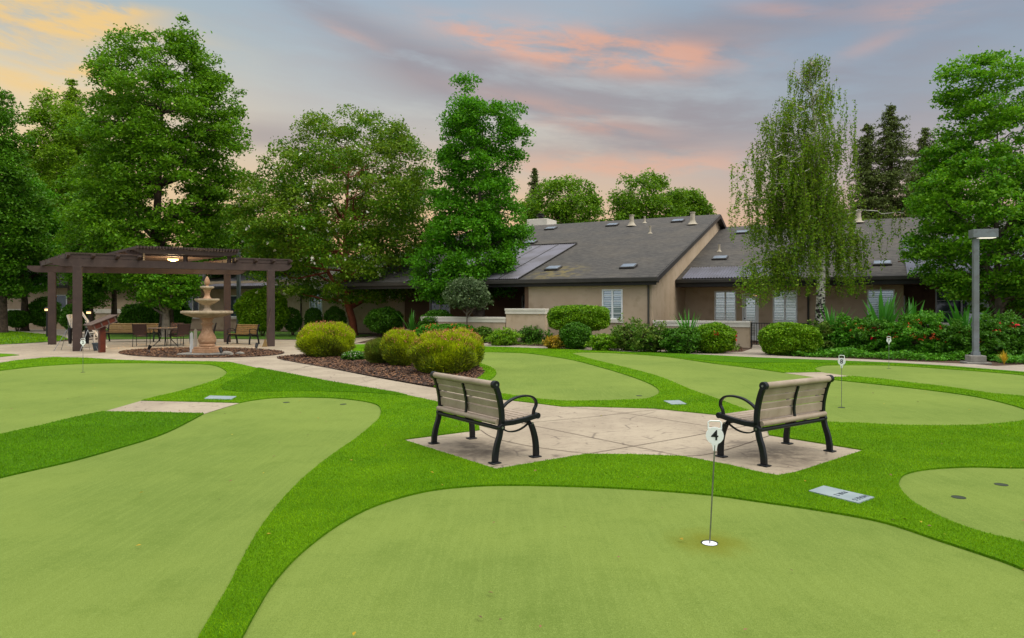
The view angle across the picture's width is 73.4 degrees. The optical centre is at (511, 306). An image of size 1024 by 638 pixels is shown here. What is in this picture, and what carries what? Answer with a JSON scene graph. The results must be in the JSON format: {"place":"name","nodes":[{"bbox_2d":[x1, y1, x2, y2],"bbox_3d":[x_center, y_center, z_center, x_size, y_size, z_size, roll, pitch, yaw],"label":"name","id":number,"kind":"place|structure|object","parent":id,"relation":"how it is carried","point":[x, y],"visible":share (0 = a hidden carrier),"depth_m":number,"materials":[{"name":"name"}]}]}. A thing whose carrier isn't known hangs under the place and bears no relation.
{"place":"outdoors","nodes":[
{"label":"outdoors","id":0,"kind":"place"},
{"bbox_2d":[0,331,67,343],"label":"lawn","id":1,"kind":"structure","parent":0,"point":[22,338],"depth_m":34.34,"materials":[{"name":"green plant"}]},
{"bbox_2d":[0,86,55,332],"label":"elm tree","id":2,"kind":"object","parent":1,"relation":"on","point":[13,176],"visible":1,"depth_m":41.75,"materials":[{"name":"green plant"}]},
{"bbox_2d":[8,329,97,337],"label":"path","id":3,"kind":"structure","parent":0,"point":[61,332],"depth_m":44.23,"materials":[{"name":"grey concrete"}]},
{"bbox_2d":[8,310,32,330],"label":"garden shrub","id":4,"kind":"object","parent":3,"relation":"on","point":[18,319],"visible":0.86,"depth_m":44.21,"materials":[{"name":"green plant"}]},
{"bbox_2d":[0,177,68,330],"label":"maple tree","id":5,"kind":"object","parent":3,"relation":"on","point":[38,279],"visible":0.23,"depth_m":44.95,"materials":[{"name":"green plant"}]},
{"bbox_2d":[8,309,120,328],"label":"garden wall","id":6,"kind":"structure","parent":3,"relation":"on","point":[100,313],"depth_m":49.11,"materials":[{"name":"paint"}]},
{"bbox_2d":[59,303,95,331],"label":"garden shrub","id":7,"kind":"object","parent":3,"relation":"on","point":[64,312],"visible":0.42,"depth_m":41.14,"materials":[{"name":"green plant"}]},
{"bbox_2d":[60,273,120,333],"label":"maple tree","id":8,"kind":"object","parent":3,"relation":"on","point":[94,294],"visible":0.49,"depth_m":40.67,"materials":[{"name":"green plant"}]},
{"bbox_2d":[107,331,369,338],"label":"lawn","id":9,"kind":"structure","parent":0,"point":[278,335],"depth_m":36.66,"materials":[{"name":"green plant"}]},
{"bbox_2d":[116,302,159,322],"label":"hedge","id":10,"kind":"object","parent":9,"relation":"on","point":[131,313],"visible":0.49,"depth_m":40.01,"materials":[{"name":"green plant"}]},
{"bbox_2d":[46,12,255,335],"bbox_3d":[-19.533,-7.269,38.130,10.982,17.939,9.247,0,0,0],"label":"maple tree","id":11,"kind":"object","parent":9,"relation":"on","point":[165,151],"visible":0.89,"depth_m":36.34,"materials":[{"name":"green plant"}]},
{"bbox_2d":[120,273,204,336],"bbox_3d":[-18.344,-0.544,35.985,4.087,4.488,3.651,0,0,0],"label":"maple tree","id":12,"kind":"object","parent":9,"relation":"on","point":[164,293],"visible":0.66,"depth_m":35.45,"materials":[{"name":"green plant"}]},
{"bbox_2d":[174,301,191,323],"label":"hedge","id":13,"kind":"object","parent":9,"relation":"on","point":[179,317],"visible":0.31,"depth_m":40.05,"materials":[{"name":"green plant"}]},
{"bbox_2d":[233,288,290,335],"bbox_3d":[-13.679,0.293,37.647,3.064,2.630,1.903,0,0,0],"label":"hedge","id":14,"kind":"object","parent":9,"relation":"on","point":[250,307],"visible":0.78,"depth_m":37.07,"materials":[{"name":"green plant"}]},
{"bbox_2d":[284,307,302,334],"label":"garden shrub","id":15,"kind":"object","parent":9,"relation":"on","point":[296,318],"visible":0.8,"depth_m":38.15,"materials":[{"name":"green plant"}]},
{"bbox_2d":[303,307,322,325],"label":"garden shrub","id":16,"kind":"object","parent":9,"relation":"on","point":[314,316],"visible":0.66,"depth_m":38.14,"materials":[{"name":"green plant"}]},
{"bbox_2d":[221,103,440,335],"bbox_3d":[-9.515,-4.721,37.862,12.710,12.893,11.215,0,0,0],"label":"crape myrtle","id":17,"kind":"object","parent":9,"relation":"on","point":[279,237],"visible":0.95,"depth_m":35.87,"materials":[{"name":"green plant"}]},
{"bbox_2d":[323,305,347,323],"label":"garden shrub","id":18,"kind":"object","parent":9,"relation":"on","point":[338,315],"visible":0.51,"depth_m":38.14,"materials":[{"name":"green plant"}]},
{"bbox_2d":[0,336,859,474],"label":"plaza","id":19,"kind":"structure","parent":0,"point":[620,428],"depth_m":8.81,"materials":[{"name":"concrete"}]},
{"bbox_2d":[83,314,117,352],"bbox_3d":[-14.291,0.925,23.888,0.640,1.314,0.891,0,0,38],"label":"display stand","id":20,"kind":"object","parent":19,"relation":"on","point":[100,324],"visible":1,"depth_m":23.83,"materials":[{"name":"red wood"}]},
{"bbox_2d":[106,323,159,341],"bbox_3d":[-17.362,1.164,31.358,2.390,0.837,0.627,0,0,0],"label":"park bench","id":21,"kind":"object","parent":19,"relation":"on","point":[119,328],"visible":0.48,"depth_m":31.53,"materials":[{"name":"brown wood"}]},
{"bbox_2d":[132,324,149,346],"bbox_3d":[-14.861,1.122,27.558,0.545,0.925,0.635,0,0,-14],"label":"patio chair","id":22,"kind":"object","parent":19,"relation":"on","point":[139,330],"visible":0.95,"depth_m":27.34,"materials":[{"name":"wicker"}]},
{"bbox_2d":[27,245,292,350],"bbox_3d":[-14.625,-0.331,28.382,9.596,3.829,6.621,0,0,-28],"label":"pergola","id":23,"kind":"object","parent":19,"relation":"on","point":[137,259],"visible":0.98,"depth_m":27.11,"materials":[{"name":"brown wood"}]},
{"bbox_2d":[170,323,190,346],"bbox_3d":[-13.336,1.122,27.674,0.635,0.925,0.545,0,0,38],"label":"patio chair","id":24,"kind":"object","parent":19,"relation":"on","point":[182,330],"visible":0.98,"depth_m":27.56,"materials":[{"name":"wicker"}]},
{"bbox_2d":[226,324,259,344],"bbox_3d":[-11.481,1.164,29.373,1.340,0.837,0.627,0,0,25],"label":"park bench","id":25,"kind":"object","parent":19,"relation":"on","point":[242,332],"visible":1,"depth_m":29.46,"materials":[{"name":"brown wood"}]},
{"bbox_2d":[428,371,541,464],"bbox_3d":[-0.330,1.164,7.611,0.627,0.837,1.340,0,0,-36],"label":"park bench","id":26,"kind":"object","parent":19,"relation":"on","point":[496,412],"visible":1,"depth_m":7.30,"materials":[{"name":"beige wood"}]},
{"bbox_2d":[715,375,836,466],"bbox_3d":[2.849,1.164,7.400,1.280,0.837,0.627,0,0,-35],"label":"park bench","id":27,"kind":"object","parent":19,"relation":"on","point":[789,412],"visible":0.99,"depth_m":7.20,"materials":[{"name":"beige wood"}]},
{"bbox_2d":[0,329,1023,413],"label":"ground","id":28,"kind":"structure","parent":0,"point":[994,363],"depth_m":21.74,"materials":[{"name":"soil"}]},
{"bbox_2d":[28,296,61,330],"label":"garden shrub","id":29,"kind":"object","parent":28,"relation":"on","point":[37,311],"visible":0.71,"depth_m":45.10,"materials":[{"name":"green plant"}]},
{"bbox_2d":[14,84,127,303],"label":"ash tree","id":30,"kind":"object","parent":28,"relation":"on","point":[63,149],"visible":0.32,"depth_m":48.45,"materials":[{"name":"green plant"}]},
{"bbox_2d":[7,270,144,308],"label":"stucco house","id":31,"kind":"structure","parent":28,"relation":"on","point":[62,296],"depth_m":51.33,"materials":[{"name":"beige paint"}]},
{"bbox_2d":[0,410,203,478],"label":"turf","id":32,"kind":"structure","parent":28,"relation":"on","point":[91,454],"depth_m":8.26,"materials":[{"name":"green plant"}]},
{"bbox_2d":[59,189,147,322],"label":"oak tree","id":33,"kind":"object","parent":28,"relation":"on","point":[114,297],"visible":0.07,"depth_m":42.43,"materials":[{"name":"green plant"}]},
{"bbox_2d":[0,363,226,433],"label":"putting green","id":34,"kind":"object","parent":28,"relation":"on","point":[36,396],"visible":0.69,"depth_m":13.72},
{"bbox_2d":[107,401,237,413],"bbox_3d":[-5.409,1.584,10.888,1.843,0.001,1.226,0,0,6],"label":"concrete strip","id":35,"kind":"object","parent":28,"relation":"on","point":[175,406],"visible":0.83,"depth_m":10.93,"materials":[{"name":"beige concrete"}]},
{"bbox_2d":[0,398,380,637],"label":"putting green","id":36,"kind":"object","parent":28,"relation":"on","point":[77,562],"visible":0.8,"depth_m":5.18,"materials":[{"name":"green plant"}]},
{"bbox_2d":[119,347,283,357],"bbox_3d":[-10.830,1.576,23.974,6.911,0.001,4.456,0,0,33],"label":"mulch bed","id":37,"kind":"object","parent":28,"relation":"on","point":[204,357],"visible":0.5,"depth_m":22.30,"materials":[{"name":"brown wood"}]},
{"bbox_2d":[177,276,232,355],"bbox_3d":[-10.086,0.280,22.745,1.610,2.600,1.610,0,0,0],"label":"fountain","id":38,"kind":"object","parent":37,"relation":"on","point":[206,315],"visible":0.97,"depth_m":22.52,"materials":[{"name":"stone"}]},
{"bbox_2d":[185,203,256,278],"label":"oak tree","id":39,"kind":"object","parent":28,"relation":"on","point":[233,244],"visible":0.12,"depth_m":50.06,"materials":[{"name":"green plant"}]},
{"bbox_2d":[186,254,404,332],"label":"stucco house","id":40,"kind":"structure","parent":28,"relation":"on","point":[217,292],"depth_m":46.14,"materials":[{"name":"beige paint"}]},
{"bbox_2d":[277,351,484,385],"bbox_3d":[-3.207,1.576,19.265,4.301,0.001,11.046,0,0,-38],"label":"mulch bed","id":41,"kind":"object","parent":28,"relation":"on","point":[396,375],"visible":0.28,"depth_m":17.04,"materials":[{"name":"brown wood"}]},
{"bbox_2d":[294,320,356,356],"bbox_3d":[-5.923,1.039,21.884,1.950,1.275,1.791,0,0,0],"label":"lime bush","id":42,"kind":"object","parent":41,"relation":"on","point":[326,339],"visible":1,"depth_m":21.39,"materials":[{"name":"green plant"}]},
{"bbox_2d":[363,337,386,363],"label":"lime bush","id":43,"kind":"object","parent":41,"relation":"on","point":[372,352],"visible":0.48,"depth_m":18.94,"materials":[{"name":"green plant"}]},
{"bbox_2d":[379,327,416,365],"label":"lime bush","id":44,"kind":"object","parent":41,"relation":"on","point":[394,344],"visible":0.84,"depth_m":18.18,"materials":[{"name":"green plant"}]},
{"bbox_2d":[407,328,477,372],"bbox_3d":[-1.684,1.086,16.558,1.781,1.197,1.622,0,0,0],"label":"lime bush","id":45,"kind":"object","parent":41,"relation":"on","point":[445,351],"visible":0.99,"depth_m":16.06,"materials":[{"name":"green plant"}]},
{"bbox_2d":[452,325,486,366],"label":"lime bush","id":46,"kind":"object","parent":41,"relation":"on","point":[480,349],"visible":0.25,"depth_m":17.55,"materials":[{"name":"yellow plant"}]},
{"bbox_2d":[363,306,403,336],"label":"garden shrub","id":47,"kind":"object","parent":28,"relation":"on","point":[383,320],"visible":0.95,"depth_m":35.14,"materials":[{"name":"green plant"}]},
{"bbox_2d":[418,309,453,326],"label":"garden shrub","id":48,"kind":"object","parent":28,"relation":"on","point":[431,314],"visible":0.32,"depth_m":32.16,"materials":[{"name":"green plant"}]},
{"bbox_2d":[413,323,474,335],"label":"garden shrub","id":49,"kind":"object","parent":28,"relation":"on","point":[423,328],"visible":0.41,"depth_m":30.19,"materials":[{"name":"green plant"}]},
{"bbox_2d":[421,316,505,341],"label":"garden wall","id":50,"kind":"structure","parent":28,"relation":"on","point":[496,323],"depth_m":30.92,"materials":[{"name":"paint"}]},
{"bbox_2d":[442,274,493,324],"bbox_3d":[-1.991,0.108,30.938,2.406,3.184,2.146,0,0,0],"label":"pittosporum tree","id":51,"kind":"object","parent":28,"relation":"on","point":[472,294],"visible":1,"depth_m":30.54,"materials":[{"name":"green plant"}]},
{"bbox_2d":[400,71,536,316],"bbox_3d":[-2.028,-4.997,34.045,6.193,13.393,5.552,0,0,30],"label":"pear tree","id":52,"kind":"object","parent":28,"relation":"on","point":[482,217],"visible":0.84,"depth_m":32.96,"materials":[{"name":"green plant"}]},
{"bbox_2d":[484,327,524,345],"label":"garden shrub","id":53,"kind":"object","parent":28,"relation":"on","point":[504,337],"visible":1,"depth_m":28.07,"materials":[{"name":"green plant"}]},
{"bbox_2d":[0,344,1023,637],"bbox_3d":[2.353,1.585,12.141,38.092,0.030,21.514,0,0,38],"label":"turf","id":54,"kind":"structure","parent":28,"relation":"on","point":[584,470],"depth_m":6.60,"materials":[{"name":"green plant"}]},
{"bbox_2d":[220,367,406,394],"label":"dense turf","id":55,"kind":"structure","parent":54,"relation":"on","point":[297,384],"depth_m":13.46,"materials":[{"name":"green plant"}]},
{"bbox_2d":[616,351,1023,372],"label":"dense turf","id":56,"kind":"structure","parent":54,"relation":"on","point":[742,358],"depth_m":19.98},
{"bbox_2d":[809,486,873,503],"bbox_3d":[2.744,1.567,5.744,0.271,0.018,0.459,0,0,-34],"label":"hole plate","id":57,"kind":"object","parent":54,"relation":"on","point":[849,496],"visible":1,"depth_m":5.72,"materials":[{"name":"white metal"}]},
{"bbox_2d":[505,308,548,343],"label":"garden wall","id":58,"kind":"structure","parent":28,"relation":"on","point":[518,319],"depth_m":29.83,"materials":[{"name":"paint"}]},
{"bbox_2d":[524,168,542,222],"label":"redwood tree","id":59,"kind":"object","parent":28,"relation":"on","point":[534,179],"visible":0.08,"depth_m":65.83,"materials":[{"name":"green plant"}]},
{"bbox_2d":[514,325,553,343],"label":"garden shrub","id":60,"kind":"object","parent":28,"relation":"on","point":[535,335],"visible":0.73,"depth_m":29.40,"materials":[{"name":"green plant"}]},
{"bbox_2d":[340,212,744,336],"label":"stucco house","id":61,"kind":"structure","parent":28,"relation":"on","point":[633,267],"depth_m":33.50,"materials":[{"name":"beige paint"}]},
{"bbox_2d":[602,289,623,322],"bbox_3d":[4.316,-0.040,29.592,1.030,1.440,0.140,0,0,28],"label":"window","id":62,"kind":"structure","parent":61,"relation":"in","point":[612,299],"depth_m":29.58,"materials":[{"name":"white glass"}]},
{"bbox_2d":[512,173,610,225],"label":"oak tree","id":63,"kind":"object","parent":28,"relation":"on","point":[562,209],"visible":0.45,"depth_m":56.34,"materials":[{"name":"green plant"}]},
{"bbox_2d":[481,352,658,400],"bbox_3d":[0.712,1.588,17.852,3.731,0.001,12.701,0,0,-4],"label":"putting green","id":64,"kind":"object","parent":28,"relation":"on","point":[542,377],"visible":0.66,"depth_m":14.83,"materials":[{"name":"green plant"}]},
{"bbox_2d":[558,321,592,348],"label":"garden shrub","id":65,"kind":"object","parent":28,"relation":"on","point":[574,335],"visible":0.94,"depth_m":25.57,"materials":[{"name":"green plant"}]},
{"bbox_2d":[546,304,610,330],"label":"topiary hedge","id":66,"kind":"object","parent":28,"relation":"on","point":[595,318],"visible":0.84,"depth_m":26.65,"materials":[{"name":"green plant"}]},
{"bbox_2d":[583,333,617,350],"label":"garden shrub","id":67,"kind":"object","parent":28,"relation":"on","point":[602,342],"visible":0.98,"depth_m":24.77,"materials":[{"name":"green plant"}]},
{"bbox_2d":[609,313,647,350],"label":"garden shrub","id":68,"kind":"object","parent":28,"relation":"on","point":[623,334],"visible":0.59,"depth_m":24.78,"materials":[{"name":"green plant"}]},
{"bbox_2d":[243,486,1023,637],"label":"putting green","id":69,"kind":"object","parent":28,"relation":"on","point":[439,564],"visible":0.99,"depth_m":4.06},
{"bbox_2d":[701,540,717,545],"bbox_3d":[1.326,1.584,4.614,0.116,0.007,0.112,0,0,0],"label":"golf cup","id":70,"kind":"object","parent":69,"relation":"in","point":[711,543],"visible":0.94,"depth_m":4.61,"materials":[{"name":"white plastic"}]},
{"bbox_2d":[706,420,723,542],"bbox_3d":[1.359,1.174,4.608,0.116,0.828,0.014,0,0,12],"label":"hole marker","id":71,"kind":"object","parent":70,"relation":"in","point":[714,436],"visible":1,"depth_m":4.61,"materials":[{"name":"metal"}]},
{"bbox_2d":[627,320,666,351],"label":"garden shrub","id":72,"kind":"object","parent":28,"relation":"on","point":[645,340],"visible":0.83,"depth_m":23.78,"materials":[{"name":"green plant"}]},
{"bbox_2d":[605,167,689,220],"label":"oak tree","id":73,"kind":"object","parent":28,"relation":"on","point":[625,207],"visible":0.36,"depth_m":56.62,"materials":[{"name":"green plant"}]},
{"bbox_2d":[677,186,716,215],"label":"oak tree","id":74,"kind":"object","parent":28,"relation":"on","point":[697,201],"visible":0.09,"depth_m":61.06,"materials":[{"name":"green plant"}]},
{"bbox_2d":[653,320,751,347],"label":"garden wall","id":75,"kind":"structure","parent":28,"relation":"on","point":[743,330],"depth_m":27.09,"materials":[{"name":"paint"}]},
{"bbox_2d":[693,321,737,352],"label":"garden shrub","id":76,"kind":"object","parent":28,"relation":"on","point":[720,337],"visible":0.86,"depth_m":23.27,"materials":[{"name":"green plant"}]},
{"bbox_2d":[757,322,823,355],"bbox_3d":[9.212,1.057,22.776,2.127,1.148,1.320,0,0,0],"label":"clipped hedge","id":77,"kind":"object","parent":28,"relation":"on","point":[783,337],"visible":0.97,"depth_m":22.33,"materials":[{"name":"green plant"}]},
{"bbox_2d":[573,353,1023,424],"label":"putting green","id":78,"kind":"object","parent":28,"relation":"on","point":[862,402],"visible":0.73,"depth_m":12.18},
{"bbox_2d":[727,53,909,325],"bbox_3d":[11.568,-3.969,25.932,6.791,11.155,3.716,0,0,14],"label":"birch tree","id":79,"kind":"object","parent":28,"relation":"on","point":[812,202],"visible":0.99,"depth_m":25.52,"materials":[{"name":"green plant"}]},
{"bbox_2d":[807,319,846,348],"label":"garden shrub","id":80,"kind":"object","parent":28,"relation":"on","point":[825,329],"visible":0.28,"depth_m":23.95,"materials":[{"name":"green plant"}]},
{"bbox_2d":[675,211,1023,340],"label":"house wing","id":81,"kind":"structure","parent":28,"relation":"on","point":[705,276],"depth_m":31.91,"materials":[{"name":"brown paint"}]},
{"bbox_2d":[714,291,735,320],"bbox_3d":[10.259,0.140,33.066,1.018,1.820,0.090,0,0,28],"label":"window","id":82,"kind":"structure","parent":81,"relation":"in","point":[724,301],"depth_m":33.05,"materials":[{"name":"white glass"}]},
{"bbox_2d":[744,296,756,339],"bbox_3d":[11.288,0.535,32.535,0.621,2.090,0.120,0,0,28],"label":"door","id":83,"kind":"structure","parent":81,"relation":"in","point":[750,313],"depth_m":32.51,"materials":[{"name":"metal"}]},
{"bbox_2d":[773,290,796,322],"bbox_3d":[12.640,0.140,31.825,1.066,1.820,0.090,0,0,28],"label":"window","id":84,"kind":"structure","parent":81,"relation":"in","point":[785,310],"depth_m":31.81,"materials":[{"name":"white glass"}]},
{"bbox_2d":[867,289,894,318],"bbox_3d":[16.112,0.065,30.017,1.076,1.670,0.090,0,0,28],"label":"window","id":85,"kind":"structure","parent":81,"relation":"in","point":[886,293],"depth_m":30.10,"materials":[{"name":"white glass"}]},
{"bbox_2d":[935,289,988,322],"bbox_3d":[19.950,0.225,30.498,1.997,2.050,0.090,0,0,28],"label":"window","id":86,"kind":"structure","parent":81,"relation":"in","point":[941,304],"depth_m":30.78,"materials":[{"name":"black glass"}]},
{"bbox_2d":[826,312,876,348],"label":"garden shrub","id":87,"kind":"object","parent":28,"relation":"on","point":[844,329],"visible":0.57,"depth_m":23.57,"materials":[{"name":"green plant"}]},
{"bbox_2d":[842,123,896,219],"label":"redwood tree","id":88,"kind":"object","parent":28,"relation":"on","point":[866,159],"visible":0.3,"depth_m":59.62,"materials":[{"name":"green plant"}]},
{"bbox_2d":[850,316,893,351],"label":"garden shrub","id":89,"kind":"object","parent":28,"relation":"on","point":[867,338],"visible":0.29,"depth_m":22.74,"materials":[{"name":"green plant"}]},
{"bbox_2d":[849,103,924,218],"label":"redwood tree","id":90,"kind":"object","parent":28,"relation":"on","point":[891,142],"visible":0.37,"depth_m":59.41,"materials":[{"name":"green plant"}]},
{"bbox_2d":[862,287,920,323],"bbox_3d":[13.290,0.448,24.599,1.579,2.304,2.260,0,0,0],"label":"strap leaf plant","id":91,"kind":"object","parent":28,"relation":"on","point":[887,311],"visible":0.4,"depth_m":24.43,"materials":[{"name":"green plant"}]},
{"bbox_2d":[779,344,1023,363],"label":"ground cover","id":92,"kind":"object","parent":28,"relation":"on","point":[858,351],"visible":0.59,"depth_m":20.96,"materials":[{"name":"green plant"}]},
{"bbox_2d":[864,310,970,354],"bbox_3d":[13.051,0.846,22.180,2.853,1.577,2.657,0,0,-22],"label":"garden shrub","id":93,"kind":"object","parent":28,"relation":"on","point":[909,331],"visible":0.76,"depth_m":21.63,"materials":[{"name":"green plant"}]},
{"bbox_2d":[898,127,940,215],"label":"redwood tree","id":94,"kind":"object","parent":28,"relation":"on","point":[924,133],"visible":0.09,"depth_m":61.82,"materials":[{"name":"green plant"}]},
{"bbox_2d":[815,365,1023,395],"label":"putting green","id":95,"kind":"object","parent":28,"relation":"on","point":[1001,383],"visible":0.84,"depth_m":15.68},
{"bbox_2d":[930,318,969,353],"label":"garden shrub","id":96,"kind":"object","parent":28,"relation":"on","point":[951,338],"visible":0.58,"depth_m":21.14,"materials":[{"name":"green plant"}]},
{"bbox_2d":[896,46,1023,320],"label":"linden tree","id":97,"kind":"object","parent":28,"relation":"on","point":[943,205],"visible":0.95,"depth_m":24.37,"materials":[{"name":"green plant"}]},
{"bbox_2d":[899,468,1023,540],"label":"putting green","id":98,"kind":"object","parent":28,"relation":"on","point":[987,505],"visible":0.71,"depth_m":5.78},
{"bbox_2d":[944,297,995,327],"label":"strap leaf plant","id":99,"kind":"object","parent":28,"relation":"on","point":[964,319],"visible":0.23,"depth_m":23.31,"materials":[{"name":"green plant"}]},
{"bbox_2d":[960,229,998,364],"bbox_3d":[13.137,-0.285,19.309,0.800,3.770,0.560,0,0,14],"label":"street lamp","id":100,"kind":"object","parent":28,"relation":"on","point":[975,356],"visible":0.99,"depth_m":19.26,"materials":[{"name":"metal"}]},
{"bbox_2d":[955,311,1016,359],"bbox_3d":[14.233,0.876,20.690,1.492,1.517,1.384,0,0,11],"label":"garden shrub","id":101,"kind":"object","parent":28,"relation":"on","point":[992,339],"visible":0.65,"depth_m":20.42,"materials":[{"name":"green plant"}]},
{"bbox_2d":[982,309,1023,355],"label":"garden shrub","id":102,"kind":"object","parent":28,"relation":"on","point":[1014,326],"visible":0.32,"depth_m":20.82,"materials":[{"name":"green plant"}]},
{"bbox_2d":[0,0,1023,295],"label":"sky","id":103,"kind":"structure","parent":0,"point":[680,89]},
{"bbox_2d":[354,342,1023,371],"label":"path","id":104,"kind":"structure","parent":0,"point":[755,351],"depth_m":21.51,"materials":[{"name":"grey concrete"}]},
{"bbox_2d":[542,335,565,348],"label":"garden shrub","id":105,"kind":"object","parent":104,"relation":"on","point":[552,342],"visible":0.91,"depth_m":25.82,"materials":[{"name":"yellow plant"}]},
{"bbox_2d":[656,323,703,353],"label":"garden shrub","id":106,"kind":"object","parent":104,"relation":"on","point":[682,339],"visible":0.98,"depth_m":23.26,"materials":[{"name":"green plant"}]},
{"label":"lawn","id":107,"kind":"structure","parent":0,"visible":0},
{"bbox_2d":[36,78,89,275],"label":"cedar tree","id":108,"kind":"object","parent":107,"relation":"on","point":[71,84],"visible":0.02,"depth_m":55.78,"materials":[{"name":"green plant"}]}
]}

